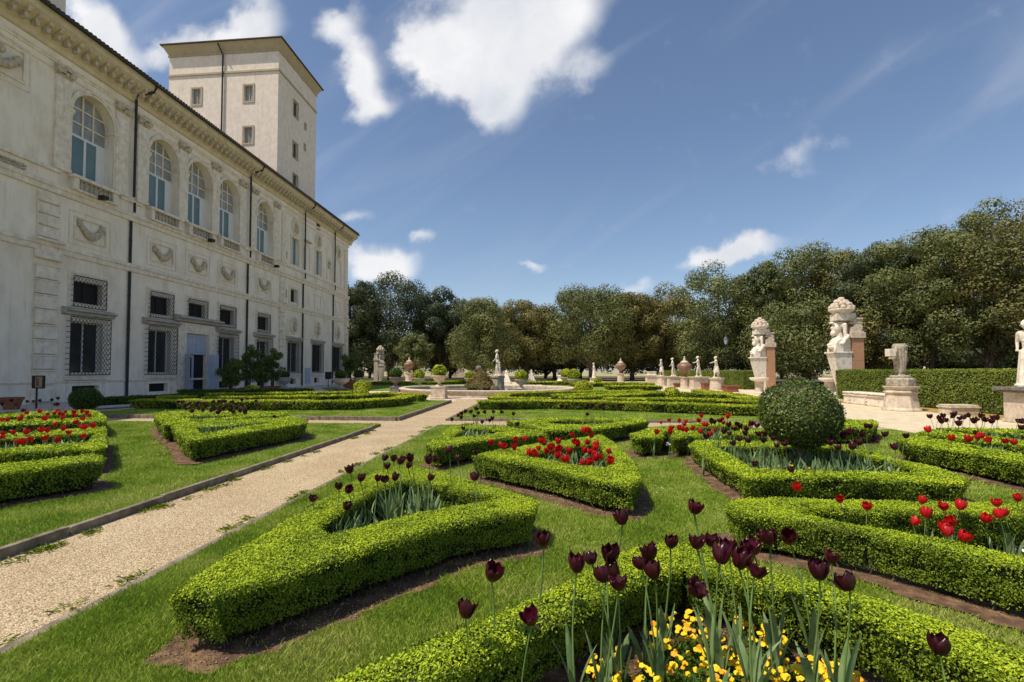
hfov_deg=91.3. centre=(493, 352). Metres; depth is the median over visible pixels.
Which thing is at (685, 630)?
pansy plant
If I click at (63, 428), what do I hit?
red tulip
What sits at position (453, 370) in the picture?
oak tree
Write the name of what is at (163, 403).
box hedge
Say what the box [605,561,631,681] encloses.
dark tulip
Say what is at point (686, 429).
red tulip
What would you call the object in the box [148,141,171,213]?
window
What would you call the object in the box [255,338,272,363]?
window
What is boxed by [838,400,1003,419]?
verge
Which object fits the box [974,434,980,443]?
red tulip
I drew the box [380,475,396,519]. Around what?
dark tulip
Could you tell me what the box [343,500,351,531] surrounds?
dark tulip
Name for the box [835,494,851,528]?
red tulip
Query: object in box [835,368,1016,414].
tall hedge
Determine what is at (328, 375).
sign
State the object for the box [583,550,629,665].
dark tulip
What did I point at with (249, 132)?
tower window
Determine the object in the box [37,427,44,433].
red tulip
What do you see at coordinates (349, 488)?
dark tulip
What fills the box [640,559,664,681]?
dark tulip
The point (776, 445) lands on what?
dark tulip
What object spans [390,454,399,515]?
dark tulip
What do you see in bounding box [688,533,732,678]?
dark tulip
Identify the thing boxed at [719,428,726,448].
dark tulip
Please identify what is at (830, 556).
dark tulip
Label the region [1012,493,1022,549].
red tulip
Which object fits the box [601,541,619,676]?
dark tulip
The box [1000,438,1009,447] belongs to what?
red tulip
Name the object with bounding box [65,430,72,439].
red tulip
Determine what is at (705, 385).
terracotta planter
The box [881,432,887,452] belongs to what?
dark tulip
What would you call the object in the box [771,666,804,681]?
pansy plant
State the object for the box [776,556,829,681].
dark tulip
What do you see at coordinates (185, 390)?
box hedge
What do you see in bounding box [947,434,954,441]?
red tulip
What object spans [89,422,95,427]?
red tulip
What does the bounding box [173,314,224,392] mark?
door
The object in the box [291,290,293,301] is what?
window
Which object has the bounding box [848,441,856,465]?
dark tulip
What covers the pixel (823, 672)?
pansy plant
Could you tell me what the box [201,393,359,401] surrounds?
box hedge
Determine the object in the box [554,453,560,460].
red tulip
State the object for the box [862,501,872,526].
red tulip
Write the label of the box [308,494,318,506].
dark tulip
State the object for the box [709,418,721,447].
dark tulip
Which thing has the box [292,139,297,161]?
tower window
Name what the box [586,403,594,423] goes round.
dark tulip
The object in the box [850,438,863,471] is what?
dark tulip
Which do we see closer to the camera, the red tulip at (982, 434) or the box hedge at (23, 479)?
the box hedge at (23, 479)
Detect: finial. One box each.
[476,365,481,374]
[504,370,511,383]
[528,370,534,380]
[557,369,562,380]
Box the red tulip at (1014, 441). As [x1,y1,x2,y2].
[1009,438,1017,452]
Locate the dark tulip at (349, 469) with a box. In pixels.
[344,463,364,520]
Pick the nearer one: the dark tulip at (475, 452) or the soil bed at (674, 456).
the dark tulip at (475, 452)
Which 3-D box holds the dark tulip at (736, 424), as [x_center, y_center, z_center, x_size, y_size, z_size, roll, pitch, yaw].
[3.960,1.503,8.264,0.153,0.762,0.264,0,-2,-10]
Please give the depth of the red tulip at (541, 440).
8.08 m
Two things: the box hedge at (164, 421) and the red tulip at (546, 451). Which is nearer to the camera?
the red tulip at (546, 451)
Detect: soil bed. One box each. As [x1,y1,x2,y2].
[0,479,114,507]
[101,445,117,474]
[142,508,547,674]
[150,427,174,442]
[164,433,313,463]
[419,458,473,470]
[466,464,654,520]
[531,609,887,681]
[611,437,629,442]
[624,446,670,458]
[665,450,691,458]
[682,456,976,502]
[717,532,1023,631]
[826,434,883,444]
[893,456,1023,490]
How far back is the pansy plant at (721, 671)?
2.41 m
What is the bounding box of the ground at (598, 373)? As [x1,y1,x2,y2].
[25,371,831,404]
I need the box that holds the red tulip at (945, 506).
[937,500,960,540]
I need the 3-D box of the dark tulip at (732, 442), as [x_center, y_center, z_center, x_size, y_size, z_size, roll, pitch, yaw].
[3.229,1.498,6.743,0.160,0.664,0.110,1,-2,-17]
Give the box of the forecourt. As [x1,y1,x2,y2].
[0,384,337,412]
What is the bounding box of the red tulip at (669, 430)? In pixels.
[667,428,673,458]
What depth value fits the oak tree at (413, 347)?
76.18 m
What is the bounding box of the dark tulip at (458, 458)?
[455,455,461,485]
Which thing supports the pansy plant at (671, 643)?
on the soil bed at (557, 673)
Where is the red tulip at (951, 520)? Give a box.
[942,515,956,538]
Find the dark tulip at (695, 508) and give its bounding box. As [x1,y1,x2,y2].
[678,498,723,644]
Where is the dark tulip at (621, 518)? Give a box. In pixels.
[607,507,628,647]
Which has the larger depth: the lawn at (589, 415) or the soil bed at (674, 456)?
the lawn at (589, 415)
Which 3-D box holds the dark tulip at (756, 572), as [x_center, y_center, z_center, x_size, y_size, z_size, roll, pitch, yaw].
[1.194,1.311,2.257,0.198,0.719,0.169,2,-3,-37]
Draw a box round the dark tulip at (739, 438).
[737,436,748,461]
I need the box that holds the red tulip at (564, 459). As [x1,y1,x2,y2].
[560,454,569,462]
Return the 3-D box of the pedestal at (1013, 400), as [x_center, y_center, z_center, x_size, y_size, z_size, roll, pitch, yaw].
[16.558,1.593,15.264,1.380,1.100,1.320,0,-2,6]
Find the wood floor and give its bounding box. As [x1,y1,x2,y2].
[352,376,836,391]
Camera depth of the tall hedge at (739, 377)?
45.65 m
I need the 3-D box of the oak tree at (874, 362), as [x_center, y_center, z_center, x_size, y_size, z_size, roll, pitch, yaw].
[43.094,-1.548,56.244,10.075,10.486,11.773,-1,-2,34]
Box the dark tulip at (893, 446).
[889,442,897,470]
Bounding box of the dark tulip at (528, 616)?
[519,603,537,681]
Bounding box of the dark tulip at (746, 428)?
[742,426,748,463]
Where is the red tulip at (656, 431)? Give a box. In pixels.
[650,429,659,457]
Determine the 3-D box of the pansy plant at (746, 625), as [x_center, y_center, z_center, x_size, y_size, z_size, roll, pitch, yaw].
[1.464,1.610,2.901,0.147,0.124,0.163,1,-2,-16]
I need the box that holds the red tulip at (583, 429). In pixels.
[581,426,586,456]
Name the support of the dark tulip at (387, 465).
on the soil bed at (289, 635)
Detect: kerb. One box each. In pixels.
[0,425,436,653]
[0,428,369,559]
[104,414,395,420]
[397,400,451,420]
[445,403,477,420]
[449,418,758,422]
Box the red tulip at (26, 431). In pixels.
[23,428,30,435]
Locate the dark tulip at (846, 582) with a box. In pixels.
[814,570,861,681]
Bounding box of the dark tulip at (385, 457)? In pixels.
[381,454,388,486]
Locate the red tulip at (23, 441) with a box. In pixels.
[19,437,26,445]
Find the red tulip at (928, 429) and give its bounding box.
[923,425,931,438]
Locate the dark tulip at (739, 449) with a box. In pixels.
[736,422,745,460]
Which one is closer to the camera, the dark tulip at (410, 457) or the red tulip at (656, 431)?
the dark tulip at (410, 457)
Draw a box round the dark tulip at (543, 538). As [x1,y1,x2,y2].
[535,530,550,679]
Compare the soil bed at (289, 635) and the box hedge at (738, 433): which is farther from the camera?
the box hedge at (738, 433)
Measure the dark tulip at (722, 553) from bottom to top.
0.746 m
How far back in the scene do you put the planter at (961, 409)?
18.13 m
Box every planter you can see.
[700,382,709,389]
[722,385,739,391]
[936,404,981,414]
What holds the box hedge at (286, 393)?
on the lawn at (294, 412)
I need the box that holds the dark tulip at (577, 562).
[551,550,595,681]
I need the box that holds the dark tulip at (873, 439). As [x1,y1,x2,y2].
[855,435,877,469]
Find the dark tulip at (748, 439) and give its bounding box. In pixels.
[744,436,760,467]
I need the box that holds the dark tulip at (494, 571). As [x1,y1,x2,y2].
[485,557,514,634]
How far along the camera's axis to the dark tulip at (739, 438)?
7.16 m
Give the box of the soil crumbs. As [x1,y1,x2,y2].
[56,457,1012,681]
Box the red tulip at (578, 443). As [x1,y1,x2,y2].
[575,439,580,462]
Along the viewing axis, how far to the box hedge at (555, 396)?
25.94 m
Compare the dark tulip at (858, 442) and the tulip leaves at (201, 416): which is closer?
the dark tulip at (858, 442)
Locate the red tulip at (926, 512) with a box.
[920,506,932,535]
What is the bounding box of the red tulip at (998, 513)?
[993,508,1012,553]
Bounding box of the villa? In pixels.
[0,0,359,405]
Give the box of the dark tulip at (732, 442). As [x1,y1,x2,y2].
[729,440,735,464]
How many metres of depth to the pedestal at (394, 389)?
36.88 m
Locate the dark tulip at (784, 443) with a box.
[780,440,789,469]
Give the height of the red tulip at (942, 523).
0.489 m
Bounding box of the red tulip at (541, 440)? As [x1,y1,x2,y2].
[538,437,543,445]
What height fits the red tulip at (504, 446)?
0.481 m
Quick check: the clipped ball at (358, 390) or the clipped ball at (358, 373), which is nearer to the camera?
the clipped ball at (358, 390)
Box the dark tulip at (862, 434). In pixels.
[856,430,865,468]
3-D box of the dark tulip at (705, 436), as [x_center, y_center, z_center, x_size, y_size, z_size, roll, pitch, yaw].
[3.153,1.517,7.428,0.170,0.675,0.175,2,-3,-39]
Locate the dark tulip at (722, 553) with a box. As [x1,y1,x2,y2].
[693,541,731,672]
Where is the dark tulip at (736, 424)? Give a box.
[726,422,738,455]
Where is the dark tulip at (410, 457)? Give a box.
[406,453,425,511]
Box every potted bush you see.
[214,358,247,388]
[236,344,265,385]
[249,353,274,386]
[265,348,285,385]
[340,353,360,380]
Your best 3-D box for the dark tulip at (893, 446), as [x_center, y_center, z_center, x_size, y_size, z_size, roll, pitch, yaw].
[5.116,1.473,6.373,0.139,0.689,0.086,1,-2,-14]
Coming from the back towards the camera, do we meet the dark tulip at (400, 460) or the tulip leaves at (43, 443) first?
the tulip leaves at (43, 443)
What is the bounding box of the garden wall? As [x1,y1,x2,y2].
[351,362,504,376]
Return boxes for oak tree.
[347,280,385,379]
[348,270,433,379]
[351,320,401,377]
[392,331,434,380]
[408,285,471,368]
[423,334,474,377]
[444,296,522,372]
[468,329,524,374]
[493,299,565,378]
[517,353,578,378]
[534,323,578,379]
[544,282,637,380]
[556,317,610,378]
[596,291,666,380]
[596,324,651,374]
[631,282,710,369]
[635,320,695,374]
[668,259,771,369]
[668,316,734,369]
[708,317,752,369]
[725,261,800,362]
[737,297,878,383]
[747,238,859,376]
[749,367,790,378]
[795,247,878,361]
[822,292,935,368]
[828,241,945,368]
[850,228,1002,368]
[902,195,1023,368]
[906,345,950,368]
[922,300,1005,368]
[949,198,1023,344]
[961,302,1021,368]
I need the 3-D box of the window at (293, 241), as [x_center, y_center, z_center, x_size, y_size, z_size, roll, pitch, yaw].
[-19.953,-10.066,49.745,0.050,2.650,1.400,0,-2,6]
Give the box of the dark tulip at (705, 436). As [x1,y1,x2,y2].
[698,433,709,475]
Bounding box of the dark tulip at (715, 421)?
[713,419,727,451]
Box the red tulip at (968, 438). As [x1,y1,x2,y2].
[964,434,973,447]
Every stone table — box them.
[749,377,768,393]
[818,378,833,394]
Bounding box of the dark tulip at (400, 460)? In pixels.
[395,456,408,513]
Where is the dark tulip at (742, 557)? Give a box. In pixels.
[732,545,776,681]
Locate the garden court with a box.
[369,381,1023,432]
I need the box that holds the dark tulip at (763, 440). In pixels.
[754,437,766,466]
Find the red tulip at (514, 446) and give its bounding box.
[511,444,516,449]
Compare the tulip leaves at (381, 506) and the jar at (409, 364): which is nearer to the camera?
the tulip leaves at (381, 506)
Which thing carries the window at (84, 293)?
in the villa
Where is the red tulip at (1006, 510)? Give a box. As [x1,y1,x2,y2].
[998,507,1023,560]
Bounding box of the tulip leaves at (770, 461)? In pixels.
[724,444,899,473]
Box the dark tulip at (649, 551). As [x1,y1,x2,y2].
[627,541,665,677]
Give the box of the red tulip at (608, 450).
[605,448,611,453]
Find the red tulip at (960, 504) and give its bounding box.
[954,498,967,541]
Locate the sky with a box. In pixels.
[66,0,1023,370]
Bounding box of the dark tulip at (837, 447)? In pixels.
[834,444,843,471]
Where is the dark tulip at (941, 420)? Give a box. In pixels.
[938,417,944,432]
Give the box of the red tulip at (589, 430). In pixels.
[587,427,591,457]
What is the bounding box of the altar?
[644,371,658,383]
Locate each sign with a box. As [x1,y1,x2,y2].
[32,375,45,408]
[325,372,331,386]
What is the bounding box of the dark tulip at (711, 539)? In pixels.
[701,531,746,659]
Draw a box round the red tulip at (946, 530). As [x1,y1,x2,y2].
[940,524,953,543]
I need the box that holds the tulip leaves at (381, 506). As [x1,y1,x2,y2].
[329,481,459,538]
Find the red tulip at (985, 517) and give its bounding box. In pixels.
[980,511,999,555]
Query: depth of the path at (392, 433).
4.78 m
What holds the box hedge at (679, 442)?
on the soil bed at (674, 456)
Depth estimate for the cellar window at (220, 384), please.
38.75 m
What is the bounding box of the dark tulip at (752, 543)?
[740,534,798,677]
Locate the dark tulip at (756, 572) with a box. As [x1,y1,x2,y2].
[728,560,770,681]
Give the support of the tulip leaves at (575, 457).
on the soil bed at (584, 508)
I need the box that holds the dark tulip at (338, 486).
[334,482,349,531]
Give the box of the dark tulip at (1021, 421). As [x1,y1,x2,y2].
[1017,418,1023,423]
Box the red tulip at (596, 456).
[592,452,599,466]
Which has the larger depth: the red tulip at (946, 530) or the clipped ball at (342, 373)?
the clipped ball at (342, 373)
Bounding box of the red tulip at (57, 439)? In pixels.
[54,436,61,443]
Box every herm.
[373,345,385,380]
[748,317,775,390]
[824,297,865,394]
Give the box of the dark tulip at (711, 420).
[709,417,727,450]
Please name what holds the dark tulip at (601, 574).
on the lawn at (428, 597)
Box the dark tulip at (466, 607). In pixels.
[458,596,491,681]
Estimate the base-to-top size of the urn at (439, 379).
0.620 m
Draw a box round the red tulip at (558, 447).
[555,444,561,451]
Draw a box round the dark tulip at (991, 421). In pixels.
[987,418,1001,436]
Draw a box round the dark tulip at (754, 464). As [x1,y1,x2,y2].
[751,461,757,467]
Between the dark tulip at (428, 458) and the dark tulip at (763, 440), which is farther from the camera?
the dark tulip at (763, 440)
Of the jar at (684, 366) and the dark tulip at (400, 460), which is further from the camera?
the jar at (684, 366)
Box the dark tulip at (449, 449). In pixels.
[445,445,452,484]
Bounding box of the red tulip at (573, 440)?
[571,438,576,461]
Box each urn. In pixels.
[278,377,291,387]
[331,378,349,387]
[389,377,402,386]
[413,378,424,385]
[432,375,446,385]
[515,379,527,387]
[567,379,579,386]
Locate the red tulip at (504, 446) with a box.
[501,443,506,449]
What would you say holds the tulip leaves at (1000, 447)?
on the soil bed
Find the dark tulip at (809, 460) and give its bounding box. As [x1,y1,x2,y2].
[806,450,814,466]
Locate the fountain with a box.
[394,370,573,399]
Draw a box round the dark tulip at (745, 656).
[738,548,780,681]
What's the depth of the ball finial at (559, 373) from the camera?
67.87 m
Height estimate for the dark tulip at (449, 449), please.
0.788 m
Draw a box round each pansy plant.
[584,653,617,681]
[591,667,620,681]
[614,671,641,681]
[626,663,662,681]
[636,658,673,681]
[648,620,675,656]
[649,637,681,673]
[664,611,689,636]
[664,656,687,681]
[674,625,697,651]
[677,635,705,667]
[683,661,719,681]
[685,609,707,637]
[696,648,732,679]
[698,624,725,646]
[707,669,724,681]
[713,656,743,681]
[721,645,748,677]
[722,648,741,678]
[722,661,748,681]
[734,615,757,644]
[743,623,765,652]
[756,631,784,662]
[761,629,790,656]
[764,667,790,681]
[766,651,799,681]
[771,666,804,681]
[793,663,831,681]
[803,655,839,681]
[818,663,852,681]
[832,670,863,681]
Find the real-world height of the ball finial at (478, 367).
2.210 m
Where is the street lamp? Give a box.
[723,335,728,369]
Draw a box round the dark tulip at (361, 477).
[357,473,371,527]
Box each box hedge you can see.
[0,409,108,433]
[0,426,107,463]
[0,453,106,501]
[100,392,224,405]
[128,398,281,409]
[153,410,289,441]
[156,395,196,398]
[168,465,538,648]
[170,416,308,460]
[177,388,313,393]
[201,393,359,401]
[204,390,353,395]
[260,394,415,409]
[314,541,1023,681]
[350,391,428,400]
[369,380,467,384]
[425,423,545,468]
[472,434,643,511]
[476,398,758,415]
[487,389,644,399]
[505,416,649,441]
[524,381,589,384]
[550,391,650,399]
[558,390,724,399]
[570,382,655,386]
[602,396,759,404]
[604,384,662,389]
[629,419,752,456]
[670,430,701,455]
[688,439,971,502]
[691,389,758,399]
[719,429,769,441]
[724,495,1023,612]
[825,418,878,443]
[896,434,1023,487]
[916,429,1023,454]
[936,427,1023,439]
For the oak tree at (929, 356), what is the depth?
50.68 m
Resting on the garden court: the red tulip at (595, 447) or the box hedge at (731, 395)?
the box hedge at (731, 395)
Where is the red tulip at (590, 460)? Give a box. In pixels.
[587,457,593,468]
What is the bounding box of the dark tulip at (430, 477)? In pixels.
[427,473,434,510]
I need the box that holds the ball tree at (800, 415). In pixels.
[757,376,846,465]
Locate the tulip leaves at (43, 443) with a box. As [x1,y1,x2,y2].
[0,433,84,447]
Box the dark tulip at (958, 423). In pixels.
[955,420,962,435]
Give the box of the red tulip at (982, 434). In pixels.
[976,432,984,437]
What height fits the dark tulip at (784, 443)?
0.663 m
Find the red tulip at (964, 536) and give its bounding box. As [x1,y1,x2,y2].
[958,529,973,541]
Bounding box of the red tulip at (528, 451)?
[526,448,533,455]
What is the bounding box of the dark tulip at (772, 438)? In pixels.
[770,435,785,469]
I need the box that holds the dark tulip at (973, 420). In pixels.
[970,417,977,429]
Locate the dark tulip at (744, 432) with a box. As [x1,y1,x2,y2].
[742,430,755,460]
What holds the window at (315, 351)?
in the villa
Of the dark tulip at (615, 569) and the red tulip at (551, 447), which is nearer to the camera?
the dark tulip at (615, 569)
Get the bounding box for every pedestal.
[332,388,349,391]
[389,386,401,391]
[405,372,413,380]
[430,386,447,398]
[617,373,624,381]
[656,376,666,385]
[666,376,680,386]
[679,377,688,387]
[688,377,709,388]
[709,378,724,390]
[881,378,922,411]
[992,386,1023,422]
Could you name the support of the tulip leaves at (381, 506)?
on the soil bed at (289, 635)
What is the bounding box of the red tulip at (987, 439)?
[982,436,991,447]
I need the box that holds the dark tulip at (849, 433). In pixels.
[845,431,856,464]
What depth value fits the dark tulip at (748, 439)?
6.99 m
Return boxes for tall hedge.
[661,370,754,388]
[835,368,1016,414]
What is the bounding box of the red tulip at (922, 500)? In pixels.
[918,495,932,539]
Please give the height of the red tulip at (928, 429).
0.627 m
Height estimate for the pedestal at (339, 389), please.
0.300 m
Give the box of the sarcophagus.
[842,391,884,406]
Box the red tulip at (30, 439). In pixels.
[27,436,33,445]
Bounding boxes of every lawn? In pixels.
[0,421,380,546]
[0,425,1023,681]
[102,400,438,420]
[322,384,464,390]
[454,405,755,420]
[547,385,658,390]
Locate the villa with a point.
(187, 231)
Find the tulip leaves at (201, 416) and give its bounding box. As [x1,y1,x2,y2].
[181,412,236,419]
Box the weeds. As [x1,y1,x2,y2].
[0,426,432,645]
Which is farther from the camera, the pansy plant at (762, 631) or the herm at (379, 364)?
the herm at (379, 364)
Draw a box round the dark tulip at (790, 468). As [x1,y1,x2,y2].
[787,466,793,496]
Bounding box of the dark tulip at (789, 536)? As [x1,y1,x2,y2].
[781,526,829,667]
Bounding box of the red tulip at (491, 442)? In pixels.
[488,439,493,446]
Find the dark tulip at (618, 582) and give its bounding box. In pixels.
[596,573,626,681]
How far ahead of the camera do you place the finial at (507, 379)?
61.17 m
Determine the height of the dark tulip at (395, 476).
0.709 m
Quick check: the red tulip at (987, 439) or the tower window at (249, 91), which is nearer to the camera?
the red tulip at (987, 439)
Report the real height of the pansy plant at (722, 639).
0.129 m
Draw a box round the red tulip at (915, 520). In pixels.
[910,515,921,534]
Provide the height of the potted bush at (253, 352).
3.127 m
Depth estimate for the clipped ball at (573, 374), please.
48.15 m
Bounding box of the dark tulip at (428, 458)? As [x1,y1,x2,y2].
[424,454,439,508]
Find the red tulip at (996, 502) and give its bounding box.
[990,497,1015,553]
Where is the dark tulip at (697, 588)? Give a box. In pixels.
[688,574,729,681]
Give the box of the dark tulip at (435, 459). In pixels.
[418,455,439,507]
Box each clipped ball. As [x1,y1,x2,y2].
[67,387,103,409]
[245,384,259,388]
[280,371,289,376]
[334,369,346,377]
[352,369,363,377]
[353,379,371,390]
[353,386,368,393]
[389,367,402,376]
[413,369,424,377]
[432,364,446,374]
[465,371,473,377]
[514,370,527,379]
[560,368,568,376]
[567,369,580,378]
[573,380,592,390]
[593,377,601,381]
[663,386,679,396]
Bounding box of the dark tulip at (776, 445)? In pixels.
[772,442,779,468]
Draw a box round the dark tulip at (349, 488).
[345,484,356,524]
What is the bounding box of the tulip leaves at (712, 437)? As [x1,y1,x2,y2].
[669,426,750,440]
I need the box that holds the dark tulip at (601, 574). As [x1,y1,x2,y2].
[585,561,610,681]
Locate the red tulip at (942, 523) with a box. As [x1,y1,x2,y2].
[937,520,949,538]
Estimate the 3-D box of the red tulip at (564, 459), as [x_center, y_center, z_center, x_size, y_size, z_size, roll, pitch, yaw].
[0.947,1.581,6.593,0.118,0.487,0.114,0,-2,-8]
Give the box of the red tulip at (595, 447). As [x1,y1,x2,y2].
[592,443,598,465]
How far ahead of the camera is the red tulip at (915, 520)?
3.81 m
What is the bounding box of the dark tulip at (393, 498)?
[389,455,405,514]
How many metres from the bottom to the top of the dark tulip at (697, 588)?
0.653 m
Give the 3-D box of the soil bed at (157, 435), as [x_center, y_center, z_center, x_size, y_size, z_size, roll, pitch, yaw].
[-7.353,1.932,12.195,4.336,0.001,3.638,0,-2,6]
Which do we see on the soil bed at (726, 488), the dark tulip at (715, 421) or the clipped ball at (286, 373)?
the dark tulip at (715, 421)
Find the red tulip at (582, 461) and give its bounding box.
[580,458,586,465]
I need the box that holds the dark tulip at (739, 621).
[719,537,751,675]
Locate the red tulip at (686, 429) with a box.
[684,426,689,454]
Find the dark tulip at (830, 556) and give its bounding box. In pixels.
[824,548,840,681]
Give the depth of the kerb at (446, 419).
17.23 m
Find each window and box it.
[65,316,111,374]
[71,97,105,185]
[71,274,107,310]
[72,385,93,390]
[144,325,177,374]
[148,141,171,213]
[148,290,174,319]
[149,383,163,391]
[188,163,204,227]
[188,298,208,318]
[190,87,202,105]
[216,333,238,373]
[219,181,232,239]
[219,305,236,328]
[219,381,227,387]
[242,83,254,102]
[242,125,253,144]
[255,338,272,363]
[256,312,270,332]
[257,204,267,253]
[286,341,301,372]
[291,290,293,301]
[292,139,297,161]
[292,172,297,186]
[292,238,295,264]
[293,98,298,120]
[311,344,323,372]
[316,251,318,274]
[333,346,342,372]
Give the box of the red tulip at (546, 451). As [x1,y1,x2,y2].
[544,447,549,456]
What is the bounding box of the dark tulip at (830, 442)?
[827,439,833,470]
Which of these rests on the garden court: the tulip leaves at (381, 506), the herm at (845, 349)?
the herm at (845, 349)
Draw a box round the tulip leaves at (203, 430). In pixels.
[194,418,271,432]
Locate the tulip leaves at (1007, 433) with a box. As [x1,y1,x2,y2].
[984,426,1023,439]
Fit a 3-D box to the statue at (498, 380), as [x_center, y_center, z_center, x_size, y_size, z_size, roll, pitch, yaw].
[0.320,1.228,35.385,0.989,2.956,1.097,0,-2,6]
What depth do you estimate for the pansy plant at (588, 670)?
2.51 m
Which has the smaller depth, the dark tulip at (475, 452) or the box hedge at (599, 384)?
the dark tulip at (475, 452)
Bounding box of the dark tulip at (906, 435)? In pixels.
[895,433,909,460]
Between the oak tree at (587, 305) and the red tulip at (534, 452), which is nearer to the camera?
the red tulip at (534, 452)
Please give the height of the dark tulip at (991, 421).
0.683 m
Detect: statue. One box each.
[491,350,504,389]
[592,363,595,377]
[658,359,664,375]
[670,358,675,375]
[693,356,701,376]
[711,356,720,377]
[885,343,911,377]
[1014,320,1023,386]
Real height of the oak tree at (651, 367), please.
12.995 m
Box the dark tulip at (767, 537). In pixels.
[755,526,784,645]
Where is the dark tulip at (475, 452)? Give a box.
[472,449,491,488]
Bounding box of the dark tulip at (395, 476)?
[388,471,407,518]
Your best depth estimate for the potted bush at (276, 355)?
38.37 m
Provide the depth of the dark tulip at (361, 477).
4.37 m
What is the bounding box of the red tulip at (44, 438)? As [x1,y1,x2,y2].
[40,434,48,442]
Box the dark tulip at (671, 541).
[658,534,677,656]
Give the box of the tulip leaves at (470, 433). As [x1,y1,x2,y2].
[457,422,512,437]
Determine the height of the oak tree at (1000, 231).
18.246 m
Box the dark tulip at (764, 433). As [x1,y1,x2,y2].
[761,430,766,464]
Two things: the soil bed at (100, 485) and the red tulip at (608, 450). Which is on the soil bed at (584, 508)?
the red tulip at (608, 450)
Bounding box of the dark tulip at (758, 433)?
[752,431,761,460]
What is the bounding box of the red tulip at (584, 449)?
[582,446,588,462]
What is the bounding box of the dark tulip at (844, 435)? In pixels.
[840,431,856,469]
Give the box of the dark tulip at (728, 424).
[725,421,736,455]
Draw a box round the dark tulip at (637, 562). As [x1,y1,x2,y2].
[632,553,670,670]
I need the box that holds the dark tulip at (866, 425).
[864,422,869,450]
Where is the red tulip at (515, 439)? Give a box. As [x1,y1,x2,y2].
[512,436,518,443]
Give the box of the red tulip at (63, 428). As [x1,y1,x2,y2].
[60,425,66,430]
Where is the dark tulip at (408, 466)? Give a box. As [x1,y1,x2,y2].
[406,460,419,512]
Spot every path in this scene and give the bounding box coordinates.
[0,399,477,646]
[107,418,391,424]
[443,421,895,429]
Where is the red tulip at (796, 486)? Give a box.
[791,481,801,505]
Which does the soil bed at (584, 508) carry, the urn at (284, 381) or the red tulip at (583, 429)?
the red tulip at (583, 429)
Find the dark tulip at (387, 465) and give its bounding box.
[383,462,392,517]
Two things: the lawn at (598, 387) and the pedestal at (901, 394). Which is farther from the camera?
the lawn at (598, 387)
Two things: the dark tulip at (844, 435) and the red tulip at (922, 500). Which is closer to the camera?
the red tulip at (922, 500)
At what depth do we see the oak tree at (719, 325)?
69.09 m
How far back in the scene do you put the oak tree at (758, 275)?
66.32 m
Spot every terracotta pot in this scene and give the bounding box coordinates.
[0,397,24,409]
[343,380,356,388]
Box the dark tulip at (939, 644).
[926,630,951,681]
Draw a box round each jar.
[404,357,414,371]
[615,358,625,372]
[677,356,691,376]
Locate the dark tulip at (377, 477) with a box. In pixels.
[362,473,381,524]
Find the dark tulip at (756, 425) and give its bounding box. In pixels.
[754,422,764,455]
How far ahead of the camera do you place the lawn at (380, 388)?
46.36 m
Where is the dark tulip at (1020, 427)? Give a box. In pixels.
[1018,424,1023,439]
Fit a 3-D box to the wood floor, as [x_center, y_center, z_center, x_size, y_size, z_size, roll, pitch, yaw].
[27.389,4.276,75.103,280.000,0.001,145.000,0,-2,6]
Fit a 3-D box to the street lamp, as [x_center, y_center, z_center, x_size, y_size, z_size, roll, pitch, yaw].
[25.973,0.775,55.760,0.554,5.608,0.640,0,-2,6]
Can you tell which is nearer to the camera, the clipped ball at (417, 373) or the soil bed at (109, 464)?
the soil bed at (109, 464)
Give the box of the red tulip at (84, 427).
[81,424,87,429]
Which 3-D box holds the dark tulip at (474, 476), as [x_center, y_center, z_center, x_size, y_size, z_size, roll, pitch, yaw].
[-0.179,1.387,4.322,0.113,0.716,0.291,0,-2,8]
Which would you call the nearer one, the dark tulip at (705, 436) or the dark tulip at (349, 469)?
the dark tulip at (349, 469)
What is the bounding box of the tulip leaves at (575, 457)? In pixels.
[544,448,607,468]
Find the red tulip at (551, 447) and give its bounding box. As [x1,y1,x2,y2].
[547,442,553,455]
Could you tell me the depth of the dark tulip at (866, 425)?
8.02 m
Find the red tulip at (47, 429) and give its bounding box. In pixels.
[44,427,50,433]
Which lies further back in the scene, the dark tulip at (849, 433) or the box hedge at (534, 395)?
the box hedge at (534, 395)
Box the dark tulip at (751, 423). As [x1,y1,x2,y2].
[749,420,760,457]
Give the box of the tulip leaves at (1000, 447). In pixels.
[967,442,1022,453]
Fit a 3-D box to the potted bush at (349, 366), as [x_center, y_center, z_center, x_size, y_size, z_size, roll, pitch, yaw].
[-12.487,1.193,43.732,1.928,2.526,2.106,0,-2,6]
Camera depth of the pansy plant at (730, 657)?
2.60 m
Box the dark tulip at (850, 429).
[847,427,853,437]
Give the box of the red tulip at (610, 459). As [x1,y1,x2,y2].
[607,455,614,463]
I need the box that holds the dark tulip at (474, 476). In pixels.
[468,470,480,555]
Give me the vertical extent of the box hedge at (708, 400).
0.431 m
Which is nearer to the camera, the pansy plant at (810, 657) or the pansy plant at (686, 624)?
the pansy plant at (810, 657)
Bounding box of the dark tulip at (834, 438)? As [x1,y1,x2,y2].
[830,434,838,469]
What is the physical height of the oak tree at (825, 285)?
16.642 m
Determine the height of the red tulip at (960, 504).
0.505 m
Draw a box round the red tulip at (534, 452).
[531,448,537,456]
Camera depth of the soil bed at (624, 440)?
11.27 m
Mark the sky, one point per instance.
(502, 150)
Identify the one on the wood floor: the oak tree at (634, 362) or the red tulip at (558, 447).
the oak tree at (634, 362)

